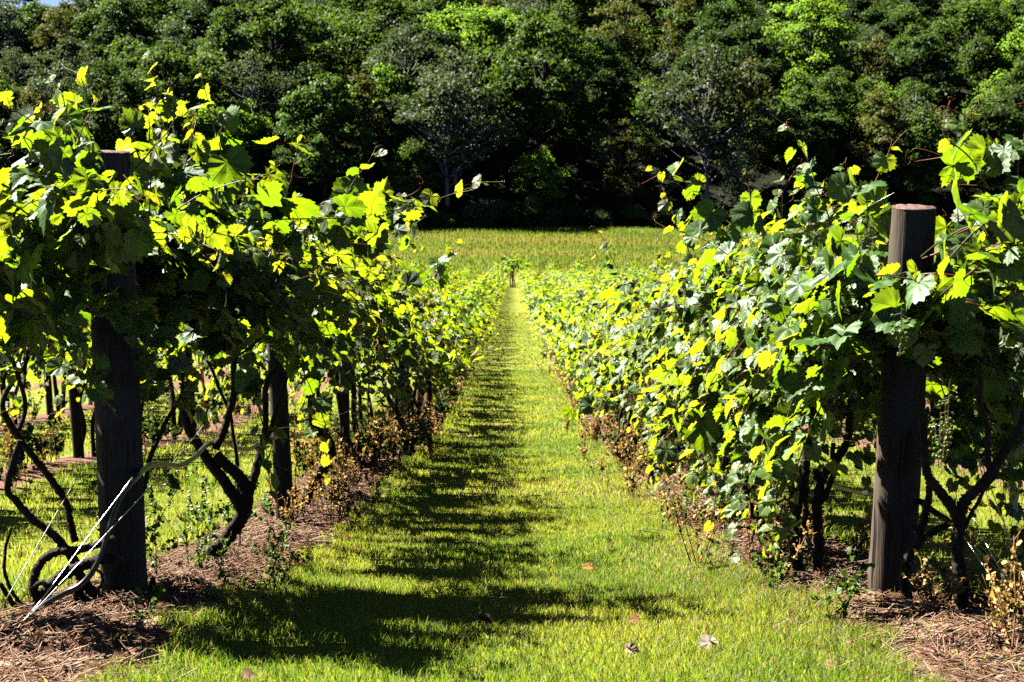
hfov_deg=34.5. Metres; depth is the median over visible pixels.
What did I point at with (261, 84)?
broadleaf tree
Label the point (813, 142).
broadleaf tree
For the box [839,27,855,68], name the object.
broadleaf tree
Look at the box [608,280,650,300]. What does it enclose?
grapevine
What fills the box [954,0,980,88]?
broadleaf tree
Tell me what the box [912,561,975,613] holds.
dry weed
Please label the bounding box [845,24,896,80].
broadleaf tree
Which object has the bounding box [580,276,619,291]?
grapevine
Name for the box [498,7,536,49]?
broadleaf tree
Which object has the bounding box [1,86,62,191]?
broadleaf tree
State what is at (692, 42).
broadleaf tree
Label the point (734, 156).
broadleaf tree
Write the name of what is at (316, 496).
dry weed
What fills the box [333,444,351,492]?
dry weed
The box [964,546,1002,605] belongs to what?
dry weed
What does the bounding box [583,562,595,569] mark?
fallen leaf
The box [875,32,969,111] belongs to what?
broadleaf tree
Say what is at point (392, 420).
dry weed
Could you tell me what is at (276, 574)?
green weed
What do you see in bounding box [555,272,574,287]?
grapevine
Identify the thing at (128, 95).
broadleaf tree
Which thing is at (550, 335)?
grapevine
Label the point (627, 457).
dry weed
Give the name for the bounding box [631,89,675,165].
broadleaf tree
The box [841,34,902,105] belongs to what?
broadleaf tree
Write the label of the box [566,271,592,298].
grapevine
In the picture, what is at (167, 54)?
broadleaf tree
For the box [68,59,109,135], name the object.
broadleaf tree
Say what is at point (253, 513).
flowering weed
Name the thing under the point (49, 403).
wooden post
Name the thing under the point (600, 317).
grapevine
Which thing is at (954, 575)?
dry weed
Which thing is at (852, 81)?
broadleaf tree
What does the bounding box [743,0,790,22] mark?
broadleaf tree
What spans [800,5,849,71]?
broadleaf tree
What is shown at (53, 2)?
sky
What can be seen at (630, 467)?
dry weed
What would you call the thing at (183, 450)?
guy wire
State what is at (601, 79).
broadleaf tree
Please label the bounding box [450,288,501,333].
grapevine
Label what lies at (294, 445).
cord
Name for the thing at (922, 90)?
broadleaf tree
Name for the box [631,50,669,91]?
broadleaf tree
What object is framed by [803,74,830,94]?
broadleaf tree
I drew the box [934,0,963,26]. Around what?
broadleaf tree
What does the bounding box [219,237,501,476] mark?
grapevine
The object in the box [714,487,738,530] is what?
green weed
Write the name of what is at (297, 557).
green weed
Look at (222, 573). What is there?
green weed
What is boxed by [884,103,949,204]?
broadleaf tree
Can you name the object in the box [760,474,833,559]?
dry weed
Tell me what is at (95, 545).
guy wire
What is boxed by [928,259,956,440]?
grapevine
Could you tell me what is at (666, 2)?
broadleaf tree
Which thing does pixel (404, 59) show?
broadleaf tree
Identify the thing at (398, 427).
dry weed
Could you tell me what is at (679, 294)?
wooden post
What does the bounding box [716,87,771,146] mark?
broadleaf tree
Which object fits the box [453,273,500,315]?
grapevine
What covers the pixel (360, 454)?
dry weed
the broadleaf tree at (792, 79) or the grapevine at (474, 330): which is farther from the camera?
the broadleaf tree at (792, 79)
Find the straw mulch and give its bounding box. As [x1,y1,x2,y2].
[0,392,1023,681]
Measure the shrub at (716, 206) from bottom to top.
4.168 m
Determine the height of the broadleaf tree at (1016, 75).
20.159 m
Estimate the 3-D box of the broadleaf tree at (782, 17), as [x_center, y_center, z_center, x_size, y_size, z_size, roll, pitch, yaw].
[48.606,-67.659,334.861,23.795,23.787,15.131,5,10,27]
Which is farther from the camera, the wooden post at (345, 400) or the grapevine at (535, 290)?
the grapevine at (535, 290)
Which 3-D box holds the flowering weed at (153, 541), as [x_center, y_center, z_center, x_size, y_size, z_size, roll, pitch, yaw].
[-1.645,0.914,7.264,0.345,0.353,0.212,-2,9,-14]
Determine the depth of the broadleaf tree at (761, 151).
259.91 m
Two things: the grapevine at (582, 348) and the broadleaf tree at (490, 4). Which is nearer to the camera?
the grapevine at (582, 348)
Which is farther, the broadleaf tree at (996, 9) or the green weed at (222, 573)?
the broadleaf tree at (996, 9)
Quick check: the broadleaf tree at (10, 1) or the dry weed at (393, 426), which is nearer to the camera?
the dry weed at (393, 426)
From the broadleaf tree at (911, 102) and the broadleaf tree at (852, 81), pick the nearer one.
the broadleaf tree at (911, 102)
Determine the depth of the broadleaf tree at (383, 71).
270.75 m
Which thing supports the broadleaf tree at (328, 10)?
on the ground at (582, 187)
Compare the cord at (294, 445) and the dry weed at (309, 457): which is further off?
the dry weed at (309, 457)
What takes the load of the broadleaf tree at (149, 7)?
on the ground at (582, 187)
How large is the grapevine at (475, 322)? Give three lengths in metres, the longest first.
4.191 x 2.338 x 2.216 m
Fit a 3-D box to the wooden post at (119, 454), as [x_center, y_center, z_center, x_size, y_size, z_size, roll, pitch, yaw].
[-1.548,0.218,6.470,0.186,1.919,0.213,0,9,0]
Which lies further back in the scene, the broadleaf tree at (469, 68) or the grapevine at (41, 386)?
the broadleaf tree at (469, 68)
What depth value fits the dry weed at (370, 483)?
12.09 m
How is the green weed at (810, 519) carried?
on the straw mulch
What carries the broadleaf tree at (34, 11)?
on the ground at (582, 187)
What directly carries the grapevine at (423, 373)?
on the ground at (582, 187)
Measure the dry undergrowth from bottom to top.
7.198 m
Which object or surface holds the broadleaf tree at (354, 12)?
on the ground at (582, 187)
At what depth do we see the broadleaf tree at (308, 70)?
272.75 m
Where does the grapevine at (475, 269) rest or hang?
on the ground at (582, 187)
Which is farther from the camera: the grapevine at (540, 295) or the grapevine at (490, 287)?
the grapevine at (490, 287)
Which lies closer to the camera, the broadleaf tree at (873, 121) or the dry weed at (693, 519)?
the dry weed at (693, 519)
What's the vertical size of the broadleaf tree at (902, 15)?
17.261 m
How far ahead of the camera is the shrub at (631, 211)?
258.55 m
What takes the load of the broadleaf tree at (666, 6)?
on the ground at (582, 187)
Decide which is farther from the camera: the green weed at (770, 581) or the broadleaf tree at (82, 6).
the broadleaf tree at (82, 6)
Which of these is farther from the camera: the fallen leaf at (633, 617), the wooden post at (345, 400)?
the wooden post at (345, 400)
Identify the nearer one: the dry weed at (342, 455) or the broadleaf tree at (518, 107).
the dry weed at (342, 455)
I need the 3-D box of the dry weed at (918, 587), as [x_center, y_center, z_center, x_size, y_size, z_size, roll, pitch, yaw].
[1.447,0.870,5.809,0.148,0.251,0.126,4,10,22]
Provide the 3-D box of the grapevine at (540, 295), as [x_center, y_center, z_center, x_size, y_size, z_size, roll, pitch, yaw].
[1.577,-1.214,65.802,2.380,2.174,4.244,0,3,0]
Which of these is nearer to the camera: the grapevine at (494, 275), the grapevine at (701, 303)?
the grapevine at (701, 303)
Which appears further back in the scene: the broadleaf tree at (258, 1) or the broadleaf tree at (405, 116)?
the broadleaf tree at (258, 1)
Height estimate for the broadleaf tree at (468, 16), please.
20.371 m
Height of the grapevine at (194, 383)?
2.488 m
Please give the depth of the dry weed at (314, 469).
12.71 m
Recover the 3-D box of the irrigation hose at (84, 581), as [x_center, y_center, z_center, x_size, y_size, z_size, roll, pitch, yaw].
[-1.633,0.060,33.447,0.432,7.616,55.072,0,9,0]
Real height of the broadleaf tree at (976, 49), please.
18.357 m
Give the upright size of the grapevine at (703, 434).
2.650 m
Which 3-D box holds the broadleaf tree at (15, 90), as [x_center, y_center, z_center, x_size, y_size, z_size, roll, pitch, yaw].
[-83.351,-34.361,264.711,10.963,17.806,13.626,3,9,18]
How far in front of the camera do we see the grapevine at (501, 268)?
187.99 m
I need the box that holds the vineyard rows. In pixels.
[389,255,703,292]
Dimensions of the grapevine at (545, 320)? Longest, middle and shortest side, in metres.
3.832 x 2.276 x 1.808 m
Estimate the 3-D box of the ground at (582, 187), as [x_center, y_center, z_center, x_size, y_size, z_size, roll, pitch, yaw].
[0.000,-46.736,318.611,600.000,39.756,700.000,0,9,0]
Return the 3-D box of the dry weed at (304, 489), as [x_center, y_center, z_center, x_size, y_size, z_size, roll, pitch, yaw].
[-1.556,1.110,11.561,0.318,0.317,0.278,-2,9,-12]
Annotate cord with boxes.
[202,361,208,437]
[294,400,300,477]
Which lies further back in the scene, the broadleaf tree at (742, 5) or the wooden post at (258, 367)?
the broadleaf tree at (742, 5)
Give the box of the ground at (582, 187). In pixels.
[0,35,1023,681]
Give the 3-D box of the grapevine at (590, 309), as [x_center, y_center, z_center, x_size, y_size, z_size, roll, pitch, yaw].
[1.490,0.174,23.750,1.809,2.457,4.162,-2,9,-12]
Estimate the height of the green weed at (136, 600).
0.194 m
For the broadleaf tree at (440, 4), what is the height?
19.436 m
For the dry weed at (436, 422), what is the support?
on the ground at (582, 187)
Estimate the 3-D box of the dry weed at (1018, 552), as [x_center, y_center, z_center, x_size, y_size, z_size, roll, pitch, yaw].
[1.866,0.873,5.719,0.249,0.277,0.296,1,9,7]
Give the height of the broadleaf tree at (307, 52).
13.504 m
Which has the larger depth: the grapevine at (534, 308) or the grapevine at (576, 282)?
the grapevine at (576, 282)
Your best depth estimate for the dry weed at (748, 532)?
8.45 m
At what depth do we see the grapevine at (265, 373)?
27.39 m
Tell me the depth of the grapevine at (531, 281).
96.16 m
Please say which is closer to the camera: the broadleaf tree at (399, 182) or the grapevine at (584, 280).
the grapevine at (584, 280)
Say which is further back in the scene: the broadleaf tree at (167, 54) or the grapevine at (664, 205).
the broadleaf tree at (167, 54)
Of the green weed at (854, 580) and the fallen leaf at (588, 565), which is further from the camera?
the fallen leaf at (588, 565)
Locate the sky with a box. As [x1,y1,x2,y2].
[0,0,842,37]
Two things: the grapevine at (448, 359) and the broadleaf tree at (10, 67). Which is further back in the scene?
the broadleaf tree at (10, 67)
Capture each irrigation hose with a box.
[35,381,425,611]
[614,392,1023,598]
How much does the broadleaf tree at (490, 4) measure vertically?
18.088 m
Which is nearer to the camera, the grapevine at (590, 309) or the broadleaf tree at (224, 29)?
the grapevine at (590, 309)
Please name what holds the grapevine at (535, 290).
on the ground at (582, 187)
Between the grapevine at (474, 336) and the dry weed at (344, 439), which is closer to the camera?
the dry weed at (344, 439)
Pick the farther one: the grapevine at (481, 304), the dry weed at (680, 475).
the grapevine at (481, 304)
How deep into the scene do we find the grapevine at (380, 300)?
11.75 m
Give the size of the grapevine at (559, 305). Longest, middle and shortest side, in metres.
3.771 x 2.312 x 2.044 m
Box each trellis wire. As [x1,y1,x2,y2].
[142,386,412,444]
[621,390,876,444]
[816,193,893,234]
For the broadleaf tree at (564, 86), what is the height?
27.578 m
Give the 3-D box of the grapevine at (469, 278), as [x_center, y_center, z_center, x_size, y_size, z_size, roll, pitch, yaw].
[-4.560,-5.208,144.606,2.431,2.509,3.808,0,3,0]
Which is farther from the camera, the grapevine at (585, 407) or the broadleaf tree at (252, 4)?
the broadleaf tree at (252, 4)
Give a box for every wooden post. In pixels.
[43,352,53,414]
[66,349,84,457]
[89,150,147,594]
[184,342,196,431]
[255,366,261,405]
[267,344,293,521]
[339,366,349,470]
[398,363,405,422]
[615,384,623,428]
[671,288,682,466]
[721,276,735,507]
[868,204,935,598]
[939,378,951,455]
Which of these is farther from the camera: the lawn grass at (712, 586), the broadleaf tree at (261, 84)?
the broadleaf tree at (261, 84)
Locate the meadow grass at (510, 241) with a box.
[308,223,791,277]
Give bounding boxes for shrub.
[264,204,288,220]
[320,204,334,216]
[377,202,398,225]
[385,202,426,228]
[442,213,459,228]
[460,197,506,227]
[471,198,518,227]
[516,201,543,223]
[535,208,563,226]
[580,207,604,222]
[592,209,613,225]
[619,203,648,221]
[647,211,671,226]
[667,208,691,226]
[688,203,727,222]
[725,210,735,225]
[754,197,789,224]
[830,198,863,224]
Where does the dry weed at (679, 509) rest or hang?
on the ground at (582, 187)
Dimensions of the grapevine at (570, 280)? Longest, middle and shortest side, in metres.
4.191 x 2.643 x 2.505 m
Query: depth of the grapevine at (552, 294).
55.27 m
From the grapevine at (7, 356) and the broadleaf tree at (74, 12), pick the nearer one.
the grapevine at (7, 356)
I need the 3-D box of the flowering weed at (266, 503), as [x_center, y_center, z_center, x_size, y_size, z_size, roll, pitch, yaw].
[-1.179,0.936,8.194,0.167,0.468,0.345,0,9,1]
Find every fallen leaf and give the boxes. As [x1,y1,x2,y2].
[478,613,492,624]
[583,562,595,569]
[624,642,639,653]
[629,614,642,622]
[698,633,718,648]
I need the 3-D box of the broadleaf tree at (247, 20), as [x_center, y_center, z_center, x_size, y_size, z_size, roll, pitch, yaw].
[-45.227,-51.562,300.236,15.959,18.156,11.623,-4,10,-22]
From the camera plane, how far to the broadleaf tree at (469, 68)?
259.57 m
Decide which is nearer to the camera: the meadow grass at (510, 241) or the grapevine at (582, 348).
the grapevine at (582, 348)
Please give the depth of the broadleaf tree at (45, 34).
297.84 m
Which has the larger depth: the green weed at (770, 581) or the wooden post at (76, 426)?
the wooden post at (76, 426)
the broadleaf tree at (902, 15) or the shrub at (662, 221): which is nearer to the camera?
the shrub at (662, 221)
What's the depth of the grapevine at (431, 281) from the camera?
19.27 m
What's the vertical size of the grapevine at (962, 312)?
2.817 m
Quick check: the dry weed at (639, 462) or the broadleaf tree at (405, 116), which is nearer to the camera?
the dry weed at (639, 462)
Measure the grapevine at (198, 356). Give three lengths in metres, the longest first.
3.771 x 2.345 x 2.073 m
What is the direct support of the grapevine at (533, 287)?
on the ground at (582, 187)
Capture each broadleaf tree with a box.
[0,0,22,42]
[0,0,30,46]
[0,0,69,90]
[0,1,32,73]
[0,46,48,89]
[0,72,23,107]
[0,74,17,160]
[0,76,26,165]
[0,119,24,169]
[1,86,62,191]
[12,83,55,116]
[13,0,40,15]
[21,59,91,143]
[26,35,104,98]
[27,0,90,90]
[55,56,171,153]
[56,4,85,34]
[58,0,106,54]
[60,52,95,91]
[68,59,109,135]
[69,0,146,62]
[82,0,165,60]
[86,0,107,53]
[95,41,174,113]
[98,0,203,46]
[104,33,147,85]
[108,37,227,130]
[109,97,208,158]
[148,19,202,88]
[152,0,241,38]
[154,13,194,52]
[160,55,231,120]
[166,0,249,55]
[178,102,248,190]
[188,37,213,61]
[189,23,259,108]
[194,5,267,110]
[204,47,305,163]
[207,0,341,120]
[212,0,251,26]
[225,98,278,188]
[236,0,258,21]
[236,13,305,92]
[237,0,263,50]
[244,13,311,114]
[254,126,313,176]
[259,59,334,142]
[262,145,300,203]
[275,72,382,201]
[280,43,326,87]
[290,0,330,45]
[297,44,352,114]
[299,0,329,46]
[305,33,348,73]
[311,0,413,84]
[315,0,365,73]
[316,69,396,182]
[322,0,443,118]
[332,75,355,94]
[341,1,444,70]
[342,63,423,158]
[359,19,458,108]
[367,58,395,116]
[369,92,431,170]
[377,69,517,205]
[381,137,444,204]
[408,5,445,67]
[409,42,499,192]
[410,0,488,24]
[414,28,494,112]
[416,1,507,84]
[430,9,467,49]
[434,81,502,149]
[440,13,476,50]
[457,5,553,84]
[472,6,603,148]
[473,63,557,185]
[475,0,502,25]
[494,0,553,20]
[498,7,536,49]
[509,146,570,213]
[510,0,546,11]
[521,50,560,100]
[524,0,557,12]
[528,75,573,143]
[539,27,642,134]
[546,3,571,50]
[547,97,595,165]
[550,0,609,66]
[569,0,616,39]
[581,68,626,147]
[582,0,665,108]
[587,119,626,187]
[598,17,654,91]
[600,117,667,206]
[602,0,658,33]
[605,0,673,48]
[616,79,670,127]
[622,14,665,73]
[630,39,789,198]
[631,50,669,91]
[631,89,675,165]
[638,47,691,121]
[639,2,676,46]
[644,0,703,43]
[652,0,764,45]
[656,0,697,70]
[666,27,762,136]
[669,110,703,160]
[671,39,701,104]
[676,1,743,87]
[687,13,791,126]
[688,57,781,180]
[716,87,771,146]
[719,137,764,204]
[722,35,787,103]
[737,1,781,48]
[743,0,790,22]
[744,11,777,34]
[745,84,852,182]
[746,0,798,22]
[758,0,871,84]
[767,66,815,146]
[770,0,799,33]
[777,125,837,195]
[788,65,885,172]
[794,0,848,51]
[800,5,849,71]
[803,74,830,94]
[830,0,890,24]
[838,0,876,57]
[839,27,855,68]
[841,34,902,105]
[843,85,913,182]
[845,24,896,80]
[846,82,917,142]
[847,3,900,66]
[849,53,879,87]
[857,0,886,26]
[868,93,956,177]
[873,4,934,64]
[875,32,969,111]
[878,0,974,34]
[880,33,927,89]
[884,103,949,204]
[885,0,927,38]
[888,79,938,146]
[891,21,933,83]
[929,0,1023,96]
[931,19,977,104]
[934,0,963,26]
[934,92,1023,195]
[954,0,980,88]
[955,32,1010,111]
[959,0,1008,39]
[962,79,1016,140]
[971,81,1023,192]
[981,54,1023,141]
[990,17,1023,79]
[995,7,1014,53]
[995,15,1023,69]
[999,0,1023,23]
[1002,0,1023,42]
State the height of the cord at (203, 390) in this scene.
0.402 m
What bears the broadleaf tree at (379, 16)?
on the ground at (582, 187)
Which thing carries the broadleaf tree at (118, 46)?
on the ground at (582, 187)
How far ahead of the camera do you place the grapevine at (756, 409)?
7.20 m
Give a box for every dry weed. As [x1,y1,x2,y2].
[265,477,307,523]
[269,475,311,514]
[272,467,326,519]
[294,475,325,512]
[298,427,342,469]
[305,455,345,526]
[306,453,327,499]
[308,456,331,500]
[309,419,358,479]
[319,450,373,525]
[328,444,355,493]
[328,458,361,525]
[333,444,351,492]
[337,437,366,482]
[338,431,352,475]
[345,457,363,485]
[360,450,394,513]
[376,408,411,432]
[376,434,403,477]
[388,416,405,442]
[388,425,402,454]
[390,415,419,449]
[405,406,421,440]
[415,403,435,433]
[421,413,447,438]
[611,442,649,496]
[614,445,630,473]
[631,442,645,471]
[650,469,700,525]
[654,443,685,510]
[657,482,730,565]
[674,454,702,484]
[685,492,717,524]
[736,494,769,563]
[746,521,823,580]
[747,515,781,547]
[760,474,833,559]
[760,531,790,582]
[780,479,814,536]
[847,496,871,554]
[899,556,968,611]
[901,549,941,614]
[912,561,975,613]
[924,504,989,589]
[941,548,975,603]
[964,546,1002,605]
[974,574,1020,634]
[981,526,1023,653]
[985,537,1023,600]
[990,560,1023,628]
[1001,527,1023,590]
[1004,568,1023,640]
[1008,545,1023,578]
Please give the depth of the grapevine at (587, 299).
29.33 m
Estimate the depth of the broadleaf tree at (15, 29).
302.21 m
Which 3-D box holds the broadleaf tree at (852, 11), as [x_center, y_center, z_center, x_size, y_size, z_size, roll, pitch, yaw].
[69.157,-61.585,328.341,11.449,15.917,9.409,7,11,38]
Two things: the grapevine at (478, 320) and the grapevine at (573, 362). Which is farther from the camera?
the grapevine at (478, 320)
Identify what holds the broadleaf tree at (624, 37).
on the ground at (582, 187)
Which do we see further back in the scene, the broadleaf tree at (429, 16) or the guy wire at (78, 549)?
the broadleaf tree at (429, 16)
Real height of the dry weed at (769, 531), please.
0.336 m
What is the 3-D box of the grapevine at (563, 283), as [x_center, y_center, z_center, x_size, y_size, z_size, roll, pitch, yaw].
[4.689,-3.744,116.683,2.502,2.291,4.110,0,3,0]
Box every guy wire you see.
[0,469,82,609]
[24,473,162,621]
[24,477,132,619]
[150,425,203,487]
[918,459,1017,621]
[965,423,1023,578]
[973,517,1023,609]
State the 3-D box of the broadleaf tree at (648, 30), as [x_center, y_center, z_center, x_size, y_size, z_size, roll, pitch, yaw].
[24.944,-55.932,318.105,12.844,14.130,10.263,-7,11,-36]
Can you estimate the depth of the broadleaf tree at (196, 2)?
325.69 m
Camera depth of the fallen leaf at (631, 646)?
5.23 m
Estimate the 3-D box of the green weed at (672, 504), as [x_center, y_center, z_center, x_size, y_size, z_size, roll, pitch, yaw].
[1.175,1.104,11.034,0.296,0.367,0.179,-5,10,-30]
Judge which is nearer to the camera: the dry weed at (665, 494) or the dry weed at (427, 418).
the dry weed at (665, 494)
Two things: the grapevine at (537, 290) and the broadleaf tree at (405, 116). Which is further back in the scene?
the broadleaf tree at (405, 116)
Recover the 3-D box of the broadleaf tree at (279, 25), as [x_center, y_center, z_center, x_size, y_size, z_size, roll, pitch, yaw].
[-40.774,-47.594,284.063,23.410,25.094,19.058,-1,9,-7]
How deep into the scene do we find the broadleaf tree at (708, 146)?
257.71 m
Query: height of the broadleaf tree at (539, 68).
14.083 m
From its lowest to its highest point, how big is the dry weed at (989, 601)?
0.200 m
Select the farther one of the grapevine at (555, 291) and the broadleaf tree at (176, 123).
the broadleaf tree at (176, 123)
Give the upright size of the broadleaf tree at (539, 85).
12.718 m
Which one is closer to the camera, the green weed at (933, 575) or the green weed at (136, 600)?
the green weed at (136, 600)
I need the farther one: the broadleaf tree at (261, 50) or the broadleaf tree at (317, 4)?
the broadleaf tree at (317, 4)
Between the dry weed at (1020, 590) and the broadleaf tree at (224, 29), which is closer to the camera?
the dry weed at (1020, 590)
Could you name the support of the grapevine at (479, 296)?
on the ground at (582, 187)
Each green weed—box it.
[121,575,165,626]
[146,551,165,568]
[185,533,211,568]
[206,532,232,569]
[213,553,234,586]
[247,534,279,571]
[255,551,291,599]
[260,573,274,589]
[263,527,295,571]
[285,537,308,565]
[659,480,694,529]
[665,482,700,527]
[686,485,718,528]
[697,539,739,575]
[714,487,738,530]
[752,526,796,594]
[779,493,811,537]
[800,534,813,562]
[809,547,877,624]
[923,547,952,597]
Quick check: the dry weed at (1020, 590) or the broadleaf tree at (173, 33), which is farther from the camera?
the broadleaf tree at (173, 33)
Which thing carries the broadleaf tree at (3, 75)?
on the ground at (582, 187)
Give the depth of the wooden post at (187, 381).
23.75 m
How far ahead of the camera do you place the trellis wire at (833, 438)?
7.26 m
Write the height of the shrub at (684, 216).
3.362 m
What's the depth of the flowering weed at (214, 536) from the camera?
7.76 m
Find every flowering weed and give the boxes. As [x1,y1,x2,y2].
[89,460,181,548]
[97,515,177,574]
[145,486,162,560]
[146,456,204,536]
[165,470,224,551]
[175,500,225,564]
[190,469,250,546]
[217,482,267,548]
[261,491,295,564]
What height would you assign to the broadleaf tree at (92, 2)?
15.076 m
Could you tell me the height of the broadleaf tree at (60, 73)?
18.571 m
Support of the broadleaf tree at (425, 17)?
on the ground at (582, 187)
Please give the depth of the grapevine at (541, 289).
70.95 m
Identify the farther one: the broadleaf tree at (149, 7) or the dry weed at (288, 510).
the broadleaf tree at (149, 7)
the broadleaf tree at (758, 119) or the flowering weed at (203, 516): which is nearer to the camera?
the flowering weed at (203, 516)
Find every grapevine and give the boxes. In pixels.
[0,58,412,609]
[0,326,161,456]
[0,327,150,472]
[0,333,61,396]
[0,351,29,390]
[0,353,30,425]
[11,46,504,559]
[29,353,85,412]
[33,353,90,404]
[64,324,222,443]
[149,341,245,434]
[155,193,462,503]
[160,350,267,421]
[166,351,267,412]
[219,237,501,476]
[289,248,461,458]
[326,281,460,424]
[328,247,464,446]
[369,283,472,413]
[384,275,486,410]
[396,288,476,406]
[422,292,498,380]
[430,272,483,388]
[433,280,500,336]
[439,283,507,342]
[441,285,498,324]
[441,290,499,355]
[443,278,491,353]
[447,289,493,357]
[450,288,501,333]
[451,290,499,354]
[452,267,471,280]
[452,278,503,319]
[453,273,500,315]
[455,297,492,350]
[455,300,490,368]
[457,276,503,303]
[464,260,482,277]
[466,275,502,301]
[466,282,499,319]
[472,282,502,326]
[475,273,506,304]
[479,269,508,286]
[488,262,506,269]
[490,258,507,271]
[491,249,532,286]
[516,258,535,273]
[516,276,564,307]
[517,271,551,297]
[517,281,562,297]
[517,285,573,344]
[519,283,574,336]
[519,286,572,330]
[520,270,553,304]
[520,276,561,312]
[520,281,563,313]
[521,277,562,300]
[521,281,564,310]
[522,285,579,323]
[523,279,559,328]
[524,286,567,326]
[526,281,572,336]
[528,286,574,358]
[529,274,613,371]
[529,282,561,319]
[529,289,573,369]
[530,292,574,359]
[534,291,563,345]
[535,290,574,358]
[536,279,605,382]
[537,278,626,377]
[540,274,643,416]
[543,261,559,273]
[543,282,591,382]
[549,227,739,467]
[552,283,635,430]
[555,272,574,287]
[556,270,578,290]
[559,272,593,292]
[560,291,644,428]
[561,258,683,422]
[561,273,577,291]
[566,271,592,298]
[570,271,599,294]
[570,272,610,293]
[572,273,599,290]
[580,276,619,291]
[584,185,803,511]
[584,278,620,294]
[589,127,1023,599]
[600,277,643,298]
[604,106,975,577]
[604,156,879,516]
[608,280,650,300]
[617,281,651,298]
[677,96,1023,612]
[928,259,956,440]
[979,240,1023,470]
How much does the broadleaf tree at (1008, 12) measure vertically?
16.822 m
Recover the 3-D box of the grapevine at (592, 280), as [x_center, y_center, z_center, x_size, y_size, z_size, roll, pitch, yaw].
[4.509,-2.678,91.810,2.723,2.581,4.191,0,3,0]
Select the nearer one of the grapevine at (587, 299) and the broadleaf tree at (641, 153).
the grapevine at (587, 299)
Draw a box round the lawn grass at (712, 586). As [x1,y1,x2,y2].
[0,312,1023,681]
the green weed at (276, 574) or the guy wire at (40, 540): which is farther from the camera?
the green weed at (276, 574)
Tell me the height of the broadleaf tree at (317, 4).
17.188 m
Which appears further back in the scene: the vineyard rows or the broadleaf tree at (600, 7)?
the broadleaf tree at (600, 7)
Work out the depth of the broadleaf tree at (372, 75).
279.79 m
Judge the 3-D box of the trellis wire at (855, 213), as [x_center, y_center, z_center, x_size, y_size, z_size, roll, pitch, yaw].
[1.480,-1.226,36.659,0.004,8.186,60.000,0,9,0]
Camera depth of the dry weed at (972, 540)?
5.99 m
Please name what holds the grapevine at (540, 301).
on the ground at (582, 187)
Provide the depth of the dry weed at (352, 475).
13.88 m
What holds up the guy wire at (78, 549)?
attached to the ground at (582, 187)
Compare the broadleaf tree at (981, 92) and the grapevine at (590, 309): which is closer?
the grapevine at (590, 309)
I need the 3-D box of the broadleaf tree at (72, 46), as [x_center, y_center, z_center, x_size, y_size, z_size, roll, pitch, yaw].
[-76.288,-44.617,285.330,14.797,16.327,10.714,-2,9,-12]
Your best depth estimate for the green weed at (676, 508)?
10.84 m
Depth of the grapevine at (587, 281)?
93.66 m
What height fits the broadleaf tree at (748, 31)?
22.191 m
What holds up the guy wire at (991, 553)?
attached to the ground at (582, 187)
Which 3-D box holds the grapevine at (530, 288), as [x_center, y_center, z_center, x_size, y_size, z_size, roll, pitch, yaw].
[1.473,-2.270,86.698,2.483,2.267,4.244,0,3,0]
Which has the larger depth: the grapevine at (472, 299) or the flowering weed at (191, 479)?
the grapevine at (472, 299)
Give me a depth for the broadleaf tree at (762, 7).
317.93 m
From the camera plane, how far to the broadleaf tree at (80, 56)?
289.31 m
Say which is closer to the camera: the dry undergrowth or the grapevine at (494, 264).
the dry undergrowth
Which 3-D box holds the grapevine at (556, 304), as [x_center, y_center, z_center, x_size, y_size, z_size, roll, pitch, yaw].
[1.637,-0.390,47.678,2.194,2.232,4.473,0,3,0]
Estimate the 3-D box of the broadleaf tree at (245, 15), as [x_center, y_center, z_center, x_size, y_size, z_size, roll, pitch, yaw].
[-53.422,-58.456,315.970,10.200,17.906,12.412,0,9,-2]
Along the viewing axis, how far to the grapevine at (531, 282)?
101.31 m
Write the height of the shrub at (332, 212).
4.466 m
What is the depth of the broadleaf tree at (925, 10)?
313.43 m
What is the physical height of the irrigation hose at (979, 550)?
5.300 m
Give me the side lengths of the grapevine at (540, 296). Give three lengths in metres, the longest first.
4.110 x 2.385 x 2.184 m
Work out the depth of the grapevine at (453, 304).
34.48 m
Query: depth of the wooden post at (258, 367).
30.05 m
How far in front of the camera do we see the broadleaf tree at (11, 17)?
304.63 m
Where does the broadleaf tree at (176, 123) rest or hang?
on the ground at (582, 187)
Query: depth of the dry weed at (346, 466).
12.62 m
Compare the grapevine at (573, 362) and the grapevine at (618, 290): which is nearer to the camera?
the grapevine at (573, 362)
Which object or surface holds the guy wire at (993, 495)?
attached to the ground at (582, 187)
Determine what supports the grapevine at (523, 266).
on the ground at (582, 187)
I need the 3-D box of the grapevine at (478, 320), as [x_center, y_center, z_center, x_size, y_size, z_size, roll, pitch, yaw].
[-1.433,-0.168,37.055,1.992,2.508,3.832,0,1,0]
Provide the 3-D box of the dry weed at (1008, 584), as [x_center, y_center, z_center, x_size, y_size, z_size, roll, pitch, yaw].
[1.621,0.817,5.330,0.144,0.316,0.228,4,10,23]
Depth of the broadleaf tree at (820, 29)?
310.02 m
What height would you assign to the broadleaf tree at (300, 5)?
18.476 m
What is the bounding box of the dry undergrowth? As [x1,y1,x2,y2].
[0,337,1021,493]
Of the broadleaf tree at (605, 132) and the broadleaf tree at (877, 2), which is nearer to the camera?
the broadleaf tree at (605, 132)
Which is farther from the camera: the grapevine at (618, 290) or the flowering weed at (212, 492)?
the grapevine at (618, 290)
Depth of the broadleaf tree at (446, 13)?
317.50 m
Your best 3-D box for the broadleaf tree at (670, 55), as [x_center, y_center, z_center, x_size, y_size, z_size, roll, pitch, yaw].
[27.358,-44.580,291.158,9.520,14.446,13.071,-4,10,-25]
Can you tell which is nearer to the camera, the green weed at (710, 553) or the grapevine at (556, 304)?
the green weed at (710, 553)

